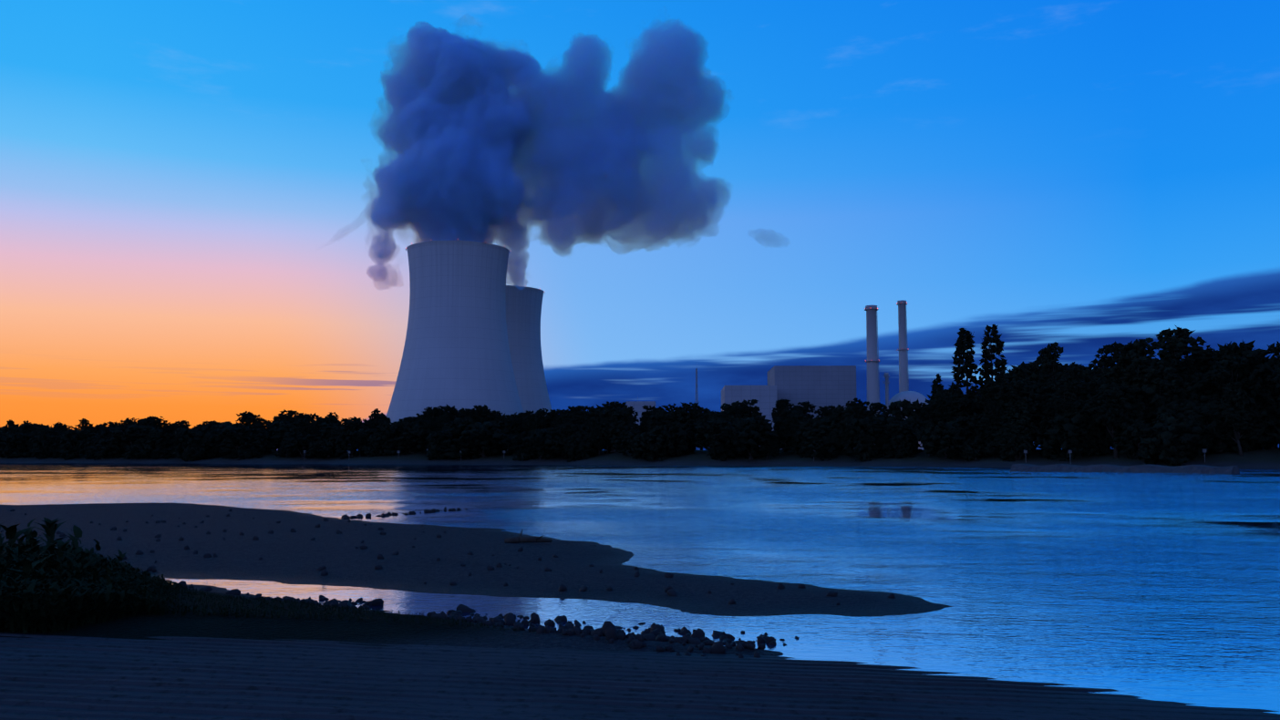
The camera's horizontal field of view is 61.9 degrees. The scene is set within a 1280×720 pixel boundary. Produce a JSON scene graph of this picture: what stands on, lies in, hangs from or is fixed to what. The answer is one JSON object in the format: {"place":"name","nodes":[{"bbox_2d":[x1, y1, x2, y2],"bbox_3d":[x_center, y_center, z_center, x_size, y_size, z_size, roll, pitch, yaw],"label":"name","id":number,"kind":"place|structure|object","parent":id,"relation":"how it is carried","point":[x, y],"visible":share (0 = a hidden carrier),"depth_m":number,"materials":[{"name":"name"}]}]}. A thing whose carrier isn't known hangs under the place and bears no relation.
{"place":"outdoors","nodes":[
{"label":"outdoors","id":0,"kind":"place"},
{"bbox_2d":[0,462,1279,714],"bbox_3d":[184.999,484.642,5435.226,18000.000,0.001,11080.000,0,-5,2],"label":"river water","id":1,"kind":"structure","parent":0,"point":[1156,586],"depth_m":27.17,"materials":[{"name":"blue liquid"}]},
{"bbox_2d":[340,506,467,519],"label":"rocks","id":2,"kind":"object","parent":1,"relation":"on","point":[367,515],"visible":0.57,"depth_m":39.90,"materials":[{"name":"grey stone"}]},
{"bbox_2d":[0,602,1279,719],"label":"shore","id":3,"kind":"structure","parent":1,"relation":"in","point":[52,677],"depth_m":9.34,"materials":[{"name":"brown sand"}]},
{"bbox_2d":[1010,464,1239,474],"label":"riverbank","id":4,"kind":"structure","parent":1,"relation":"in","point":[1141,469],"depth_m":134.54,"materials":[{"name":"soil"}]},
{"bbox_2d":[0,448,1279,656],"bbox_3d":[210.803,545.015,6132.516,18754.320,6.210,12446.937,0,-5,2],"label":"terrain","id":5,"kind":"structure","parent":0,"point":[286,554],"depth_m":21.16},
{"bbox_2d":[0,425,20,442],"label":"bank bush","id":6,"kind":"object","parent":5,"relation":"on","point":[13,429],"visible":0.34,"depth_m":323.83,"materials":[{"name":"green plant"}]},
{"bbox_2d":[18,422,36,434],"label":"bank bush","id":7,"kind":"object","parent":5,"relation":"on","point":[30,428],"visible":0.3,"depth_m":324.88,"materials":[{"name":"green plant"}]},
{"bbox_2d":[39,441,57,458],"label":"bank bush","id":8,"kind":"object","parent":5,"relation":"on","point":[48,453],"visible":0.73,"depth_m":312.14,"materials":[{"name":"green plant"}]},
{"bbox_2d":[46,434,62,458],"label":"bank bush","id":9,"kind":"object","parent":5,"relation":"on","point":[54,440],"visible":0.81,"depth_m":311.67,"materials":[{"name":"green plant"}]},
{"bbox_2d":[70,418,93,437],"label":"tree","id":10,"kind":"object","parent":5,"relation":"on","point":[83,423],"visible":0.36,"depth_m":349.21,"materials":[{"name":"green plant"}]},
{"bbox_2d":[98,421,122,433],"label":"tree","id":11,"kind":"object","parent":5,"relation":"on","point":[112,424],"visible":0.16,"depth_m":331.19,"materials":[{"name":"green plant"}]},
{"bbox_2d":[135,415,176,434],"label":"tree","id":12,"kind":"object","parent":5,"relation":"on","point":[152,420],"visible":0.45,"depth_m":311.44,"materials":[{"name":"green plant"}]},
{"bbox_2d":[167,420,191,434],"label":"tree","id":13,"kind":"object","parent":5,"relation":"on","point":[182,423],"visible":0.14,"depth_m":318.58,"materials":[{"name":"green plant"}]},
{"bbox_2d":[197,420,219,431],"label":"tree","id":14,"kind":"object","parent":5,"relation":"on","point":[201,426],"visible":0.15,"depth_m":301.82,"materials":[{"name":"green plant"}]},
{"bbox_2d":[194,421,230,435],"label":"bank bush","id":15,"kind":"object","parent":5,"relation":"on","point":[205,430],"visible":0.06,"depth_m":297.08,"materials":[{"name":"green plant"}]},
{"bbox_2d":[202,432,231,458],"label":"bank bush","id":16,"kind":"object","parent":5,"relation":"on","point":[212,449],"visible":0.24,"depth_m":289.92,"materials":[{"name":"green plant"}]},
{"bbox_2d":[210,420,247,449],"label":"bank bush","id":17,"kind":"object","parent":5,"relation":"on","point":[224,424],"visible":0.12,"depth_m":290.75,"materials":[{"name":"green plant"}]},
{"bbox_2d":[236,411,268,427],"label":"tree","id":18,"kind":"object","parent":5,"relation":"on","point":[242,418],"visible":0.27,"depth_m":309.48,"materials":[{"name":"green plant"}]},
{"bbox_2d":[246,414,266,427],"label":"tree","id":19,"kind":"object","parent":5,"relation":"on","point":[254,420],"visible":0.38,"depth_m":300.60,"materials":[{"name":"green plant"}]},
{"bbox_2d":[245,428,278,453],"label":"bank bush","id":20,"kind":"object","parent":5,"relation":"on","point":[257,430],"visible":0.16,"depth_m":288.27,"materials":[{"name":"green plant"}]},
{"bbox_2d":[0,517,562,634],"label":"bank weeds","id":21,"kind":"object","parent":5,"relation":"on","point":[51,587],"visible":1,"depth_m":12.84,"materials":[{"name":"green plant"}]},
{"bbox_2d":[271,437,297,457],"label":"bank bush","id":22,"kind":"object","parent":5,"relation":"on","point":[280,452],"visible":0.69,"depth_m":279.22,"materials":[{"name":"green plant"}]},
{"bbox_2d":[276,409,302,426],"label":"tree","id":23,"kind":"object","parent":5,"relation":"on","point":[288,416],"visible":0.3,"depth_m":308.08,"materials":[{"name":"green plant"}]},
{"bbox_2d":[289,412,310,440],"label":"tree","id":24,"kind":"object","parent":5,"relation":"on","point":[301,418],"visible":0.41,"depth_m":289.32,"materials":[{"name":"green plant"}]},
{"bbox_2d":[284,433,317,459],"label":"bank bush","id":25,"kind":"object","parent":5,"relation":"on","point":[300,442],"visible":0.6,"depth_m":276.44,"materials":[{"name":"green plant"}]},
{"bbox_2d":[304,412,320,446],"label":"tree","id":26,"kind":"object","parent":5,"relation":"on","point":[311,418],"visible":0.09,"depth_m":329.79,"materials":[{"name":"green plant"}]},
{"bbox_2d":[308,416,327,436],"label":"tree","id":27,"kind":"object","parent":5,"relation":"on","point":[314,430],"visible":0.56,"depth_m":285.94,"materials":[{"name":"green plant"}]},
{"bbox_2d":[318,421,340,453],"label":"bank bush","id":28,"kind":"object","parent":5,"relation":"on","point":[325,424],"visible":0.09,"depth_m":280.92,"materials":[{"name":"green plant"}]},
{"bbox_2d":[323,412,340,425],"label":"tree","id":29,"kind":"object","parent":5,"relation":"on","point":[330,418],"visible":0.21,"depth_m":298.85,"materials":[{"name":"green plant"}]},
{"bbox_2d":[332,430,363,459],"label":"bank bush","id":30,"kind":"object","parent":5,"relation":"on","point":[343,442],"visible":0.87,"depth_m":273.14,"materials":[{"name":"green plant"}]},
{"bbox_2d":[337,416,364,451],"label":"tree","id":31,"kind":"object","parent":5,"relation":"on","point":[344,420],"visible":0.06,"depth_m":286.09,"materials":[{"name":"green plant"}]},
{"bbox_2d":[344,419,364,454],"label":"bank bush","id":32,"kind":"object","parent":5,"relation":"on","point":[355,425],"visible":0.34,"depth_m":279.25,"materials":[{"name":"green plant"}]},
{"bbox_2d":[350,433,366,457],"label":"tree","id":33,"kind":"object","parent":5,"relation":"on","point":[359,439],"visible":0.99,"depth_m":272.65,"materials":[{"name":"green plant"}]},
{"bbox_2d":[357,418,383,430],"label":"tree","id":34,"kind":"object","parent":5,"relation":"on","point":[378,421],"visible":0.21,"depth_m":281.06,"materials":[{"name":"green plant"}]},
{"bbox_2d":[368,408,385,421],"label":"tree","id":35,"kind":"object","parent":5,"relation":"on","point":[375,414],"visible":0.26,"depth_m":291.61,"materials":[{"name":"green plant"}]},
{"bbox_2d":[365,443,392,457],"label":"bank bush","id":36,"kind":"object","parent":5,"relation":"on","point":[373,451],"visible":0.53,"depth_m":269.82,"materials":[{"name":"green plant"}]},
{"bbox_2d":[419,411,433,451],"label":"tree","id":37,"kind":"object","parent":5,"relation":"on","point":[427,417],"visible":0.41,"depth_m":275.61,"materials":[{"name":"green plant"}]},
{"bbox_2d":[423,406,437,423],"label":"tree","id":38,"kind":"object","parent":5,"relation":"on","point":[432,412],"visible":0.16,"depth_m":283.18,"materials":[{"name":"green plant"}]},
{"bbox_2d":[423,431,451,460],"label":"bank bush","id":39,"kind":"object","parent":5,"relation":"on","point":[434,448],"visible":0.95,"depth_m":261.96,"materials":[{"name":"green plant"}]},
{"bbox_2d":[409,403,466,424],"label":"tree","id":40,"kind":"object","parent":5,"relation":"on","point":[452,412],"visible":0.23,"depth_m":285.95,"materials":[{"name":"green plant"}]},
{"bbox_2d":[426,422,450,455],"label":"bank bush","id":41,"kind":"object","parent":5,"relation":"on","point":[445,427],"visible":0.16,"depth_m":266.46,"materials":[{"name":"green plant"}]},
{"bbox_2d":[0,507,895,658],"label":"rocks","id":42,"kind":"object","parent":5,"relation":"on","point":[609,631],"visible":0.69,"depth_m":13.80,"materials":[{"name":"grey stone"}]},
{"bbox_2d":[386,238,523,450],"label":"cooling tower","id":43,"kind":"structure","parent":5,"relation":"on","point":[456,353],"depth_m":768.00,"materials":[{"name":"concrete"}]},
{"bbox_2d":[444,415,474,453],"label":"bank bush","id":44,"kind":"object","parent":5,"relation":"on","point":[457,421],"visible":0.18,"depth_m":265.16,"materials":[{"name":"green plant"}]},
{"bbox_2d":[439,421,510,459],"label":"bank bush","id":45,"kind":"object","parent":5,"relation":"on","point":[493,432],"visible":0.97,"depth_m":257.78,"materials":[{"name":"green plant"}]},
{"bbox_2d":[464,404,501,425],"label":"tree","id":46,"kind":"object","parent":5,"relation":"on","point":[480,414],"visible":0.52,"depth_m":269.16,"materials":[{"name":"green plant"}]},
{"bbox_2d":[517,410,533,432],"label":"tree","id":47,"kind":"object","parent":5,"relation":"on","point":[523,416],"visible":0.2,"depth_m":276.27,"materials":[{"name":"green plant"}]},
{"bbox_2d":[504,529,552,543],"bbox_3d":[-2.728,4.314,26.063,1.157,0.328,0.417,0,-5,-4],"label":"driftwood log","id":48,"kind":"object","parent":5,"relation":"on","point":[520,539],"visible":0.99,"depth_m":25.95,"materials":[{"name":"brown wood"}]},
{"bbox_2d":[505,285,551,416],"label":"cooling tower","id":49,"kind":"structure","parent":5,"relation":"on","point":[523,308],"depth_m":975.10,"materials":[{"name":"concrete"}]},
{"bbox_2d":[535,408,551,429],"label":"tree","id":50,"kind":"object","parent":5,"relation":"on","point":[539,412],"visible":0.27,"depth_m":266.24,"materials":[{"name":"green plant"}]},
{"bbox_2d":[525,408,566,432],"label":"tree","id":51,"kind":"object","parent":5,"relation":"on","point":[552,414],"visible":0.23,"depth_m":266.47,"materials":[{"name":"green plant"}]},
{"bbox_2d":[561,405,581,418],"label":"tree","id":52,"kind":"object","parent":5,"relation":"on","point":[572,409],"visible":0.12,"depth_m":279.00,"materials":[{"name":"green plant"}]},
{"bbox_2d":[571,405,606,425],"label":"tree","id":53,"kind":"object","parent":5,"relation":"on","point":[591,411],"visible":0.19,"depth_m":261.79,"materials":[{"name":"green plant"}]},
{"bbox_2d":[583,406,635,455],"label":"bank bush","id":54,"kind":"object","parent":5,"relation":"on","point":[620,418],"visible":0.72,"depth_m":244.87,"materials":[{"name":"green plant"}]},
{"bbox_2d":[596,401,639,426],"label":"tree","id":55,"kind":"object","parent":5,"relation":"on","point":[611,405],"visible":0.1,"depth_m":270.95,"materials":[{"name":"green plant"}]},
{"bbox_2d":[626,401,655,425],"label":"building","id":56,"kind":"structure","parent":5,"relation":"on","point":[637,406],"depth_m":620.29,"materials":[{"name":"grey concrete"}]},
{"bbox_2d":[638,414,648,433],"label":"tree","id":57,"kind":"object","parent":5,"relation":"on","point":[644,421],"visible":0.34,"depth_m":269.50,"materials":[{"name":"green plant"}]},
{"bbox_2d":[639,405,670,430],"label":"tree","id":58,"kind":"object","parent":5,"relation":"on","point":[649,408],"visible":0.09,"depth_m":299.24,"materials":[{"name":"green plant"}]},
{"bbox_2d":[642,409,667,433],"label":"tree","id":59,"kind":"object","parent":5,"relation":"on","point":[651,413],"visible":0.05,"depth_m":259.79,"materials":[{"name":"green plant"}]},
{"bbox_2d":[647,402,704,443],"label":"tree","id":60,"kind":"object","parent":5,"relation":"on","point":[680,415],"visible":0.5,"depth_m":238.03,"materials":[{"name":"green plant"}]},
{"bbox_2d":[688,407,711,450],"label":"tree","id":61,"kind":"object","parent":5,"relation":"on","point":[705,414],"visible":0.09,"depth_m":288.61,"materials":[{"name":"green plant"}]},
{"bbox_2d":[693,412,724,429],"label":"tree","id":62,"kind":"object","parent":5,"relation":"on","point":[715,415],"visible":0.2,"depth_m":232.40,"materials":[{"name":"green plant"}]},
{"bbox_2d":[724,405,744,422],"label":"tree","id":63,"kind":"object","parent":5,"relation":"on","point":[734,410],"visible":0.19,"depth_m":236.20,"materials":[{"name":"green plant"}]},
{"bbox_2d":[720,399,762,446],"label":"tree","id":64,"kind":"object","parent":5,"relation":"on","point":[747,410],"visible":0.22,"depth_m":239.62,"materials":[{"name":"green plant"}]},
{"bbox_2d":[721,385,777,446],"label":"turbine hall","id":65,"kind":"structure","parent":5,"relation":"on","point":[766,397],"depth_m":678.58,"materials":[{"name":"grey concrete"}]},
{"bbox_2d":[722,415,778,460],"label":"bank bush","id":66,"kind":"object","parent":5,"relation":"on","point":[747,435],"visible":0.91,"depth_m":219.74,"materials":[{"name":"green plant"}]},
{"bbox_2d":[771,399,794,448],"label":"tree","id":67,"kind":"object","parent":5,"relation":"on","point":[781,405],"visible":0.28,"depth_m":237.88,"materials":[{"name":"green plant"}]},
{"bbox_2d":[772,407,807,452],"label":"tree","id":68,"kind":"object","parent":5,"relation":"on","point":[780,439],"visible":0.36,"depth_m":223.82,"materials":[{"name":"green plant"}]},
{"bbox_2d":[772,412,809,451],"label":"bank bush","id":69,"kind":"object","parent":5,"relation":"on","point":[800,418],"visible":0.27,"depth_m":223.54,"materials":[{"name":"green plant"}]},
{"bbox_2d":[797,400,816,419],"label":"tree","id":70,"kind":"object","parent":5,"relation":"on","point":[805,409],"visible":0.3,"depth_m":245.61,"materials":[{"name":"green plant"}]},
{"bbox_2d":[767,365,856,450],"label":"building","id":71,"kind":"structure","parent":5,"relation":"on","point":[823,386],"depth_m":707.73,"materials":[{"name":"grey concrete"}]},
{"bbox_2d":[808,405,835,435],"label":"tree","id":72,"kind":"object","parent":5,"relation":"on","point":[826,410],"visible":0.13,"depth_m":231.58,"materials":[{"name":"green plant"}]},
{"bbox_2d":[845,401,867,448],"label":"tree","id":73,"kind":"object","parent":5,"relation":"on","point":[860,412],"visible":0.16,"depth_m":230.60,"materials":[{"name":"green plant"}]},
{"bbox_2d":[852,397,874,417],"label":"tree","id":74,"kind":"object","parent":5,"relation":"on","point":[865,413],"visible":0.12,"depth_m":248.58,"materials":[{"name":"green plant"}]},
{"bbox_2d":[864,305,879,414],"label":"stack","id":75,"kind":"object","parent":5,"relation":"on","point":[872,361],"visible":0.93,"depth_m":695.54,"materials":[{"name":"concrete"}]},
{"bbox_2d":[867,402,889,422],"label":"tree","id":76,"kind":"object","parent":5,"relation":"on","point":[877,407],"visible":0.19,"depth_m":217.24,"materials":[{"name":"green plant"}]},
{"bbox_2d":[883,372,889,415],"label":"vent pipe","id":77,"kind":"object","parent":5,"relation":"on","point":[887,381],"visible":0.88,"depth_m":715.06,"materials":[{"name":"metal"}]},
{"bbox_2d":[856,415,923,457],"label":"bank bush","id":78,"kind":"object","parent":5,"relation":"on","point":[878,423],"visible":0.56,"depth_m":208.78,"materials":[{"name":"green plant"}]},
{"bbox_2d":[878,398,923,435],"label":"tree","id":79,"kind":"object","parent":5,"relation":"on","point":[913,418],"visible":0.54,"depth_m":212.90,"materials":[{"name":"green plant"}]},
{"bbox_2d":[897,299,908,392],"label":"stack","id":80,"kind":"object","parent":5,"relation":"on","point":[903,378],"visible":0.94,"depth_m":845.22,"materials":[{"name":"concrete"}]},
{"bbox_2d":[888,391,928,449],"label":"reactor dome","id":81,"kind":"structure","parent":5,"relation":"on","point":[911,397],"depth_m":715.60,"materials":[{"name":"concrete"}]},
{"bbox_2d":[918,420,935,457],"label":"tree","id":82,"kind":"object","parent":5,"relation":"on","point":[925,423],"visible":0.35,"depth_m":204.28,"materials":[{"name":"green plant"}]},
{"bbox_2d":[929,373,943,400],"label":"tree","id":83,"kind":"object","parent":5,"relation":"on","point":[935,387],"visible":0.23,"depth_m":230.66,"materials":[{"name":"green plant"}]},
{"bbox_2d":[919,387,966,421],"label":"tree","id":84,"kind":"object","parent":5,"relation":"on","point":[923,413],"visible":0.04,"depth_m":227.85,"materials":[{"name":"green plant"}]},
{"bbox_2d":[922,390,971,433],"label":"tree","id":85,"kind":"object","parent":5,"relation":"on","point":[936,396],"visible":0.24,"depth_m":216.89,"materials":[{"name":"green plant"}]},
{"bbox_2d":[925,393,980,423],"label":"tree","id":86,"kind":"object","parent":5,"relation":"on","point":[956,407],"visible":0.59,"depth_m":211.70,"materials":[{"name":"green plant"}]},
{"bbox_2d":[948,328,980,412],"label":"poplar","id":87,"kind":"object","parent":5,"relation":"on","point":[965,342],"visible":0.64,"depth_m":218.51,"materials":[{"name":"green plant"}]},
{"bbox_2d":[974,377,1006,429],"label":"tree","id":88,"kind":"object","parent":5,"relation":"on","point":[982,400],"visible":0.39,"depth_m":203.80,"materials":[{"name":"green plant"}]},
{"bbox_2d":[976,324,1008,413],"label":"poplar","id":89,"kind":"object","parent":5,"relation":"on","point":[986,366],"visible":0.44,"depth_m":224.61,"materials":[{"name":"green plant"}]},
{"bbox_2d":[976,377,1054,433],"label":"tree","id":90,"kind":"object","parent":5,"relation":"on","point":[1001,397],"visible":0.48,"depth_m":199.05,"materials":[{"name":"green plant"}]},
{"bbox_2d":[995,361,1053,446],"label":"tree","id":91,"kind":"object","parent":5,"relation":"on","point":[1036,376],"visible":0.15,"depth_m":206.09,"materials":[{"name":"green plant"}]},
{"bbox_2d":[976,361,1086,392],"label":"tree","id":92,"kind":"object","parent":5,"relation":"on","point":[1023,363],"visible":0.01,"depth_m":230.00,"materials":[{"name":"green plant"}]},
{"bbox_2d":[1029,341,1074,379],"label":"tree","id":93,"kind":"object","parent":5,"relation":"on","point":[1047,358],"visible":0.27,"depth_m":217.74,"materials":[{"name":"green plant"}]},
{"bbox_2d":[1039,367,1098,408],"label":"tree","id":94,"kind":"object","parent":5,"relation":"on","point":[1066,377],"visible":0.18,"depth_m":200.65,"materials":[{"name":"green plant"}]},
{"bbox_2d":[1062,362,1097,388],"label":"tree","id":95,"kind":"object","parent":5,"relation":"on","point":[1086,376],"visible":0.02,"depth_m":431.00,"materials":[{"name":"green plant"}]},
{"bbox_2d":[1086,340,1147,409],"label":"tree","id":96,"kind":"object","parent":5,"relation":"on","point":[1107,349],"visible":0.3,"depth_m":196.57,"materials":[{"name":"green plant"}]},
{"bbox_2d":[1096,337,1176,423],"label":"tree","id":97,"kind":"object","parent":5,"relation":"on","point":[1136,356],"visible":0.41,"depth_m":192.38,"materials":[{"name":"green plant"}]},
{"bbox_2d":[1135,412,1223,466],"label":"bank bush","id":98,"kind":"object","parent":5,"relation":"on","point":[1167,443],"visible":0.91,"depth_m":176.00,"materials":[{"name":"green plant"}]},
{"bbox_2d":[1154,324,1212,374],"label":"tree","id":99,"kind":"object","parent":5,"relation":"on","point":[1175,345],"visible":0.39,"depth_m":196.18,"materials":[{"name":"green plant"}]},
{"bbox_2d":[1166,347,1262,395],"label":"tree","id":100,"kind":"object","parent":5,"relation":"on","point":[1206,366],"visible":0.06,"depth_m":192.96,"materials":[{"name":"green plant"}]},
{"bbox_2d":[1191,402,1250,453],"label":"bank bush","id":101,"kind":"object","parent":5,"relation":"on","point":[1209,418],"visible":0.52,"depth_m":179.96,"materials":[{"name":"green plant"}]},
{"bbox_2d":[1187,340,1279,433],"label":"tree","id":102,"kind":"object","parent":5,"relation":"on","point":[1246,366],"visible":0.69,"depth_m":179.54,"materials":[{"name":"green plant"}]},
{"bbox_2d":[1210,382,1257,455],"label":"tree","id":103,"kind":"object","parent":5,"relation":"on","point":[1239,423],"visible":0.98,"depth_m":177.41,"materials":[{"name":"green plant"}]},
{"bbox_2d":[0,0,1279,451],"label":"sky","id":104,"kind":"structure","parent":0,"point":[211,210],"materials":[{"name":"blue"}]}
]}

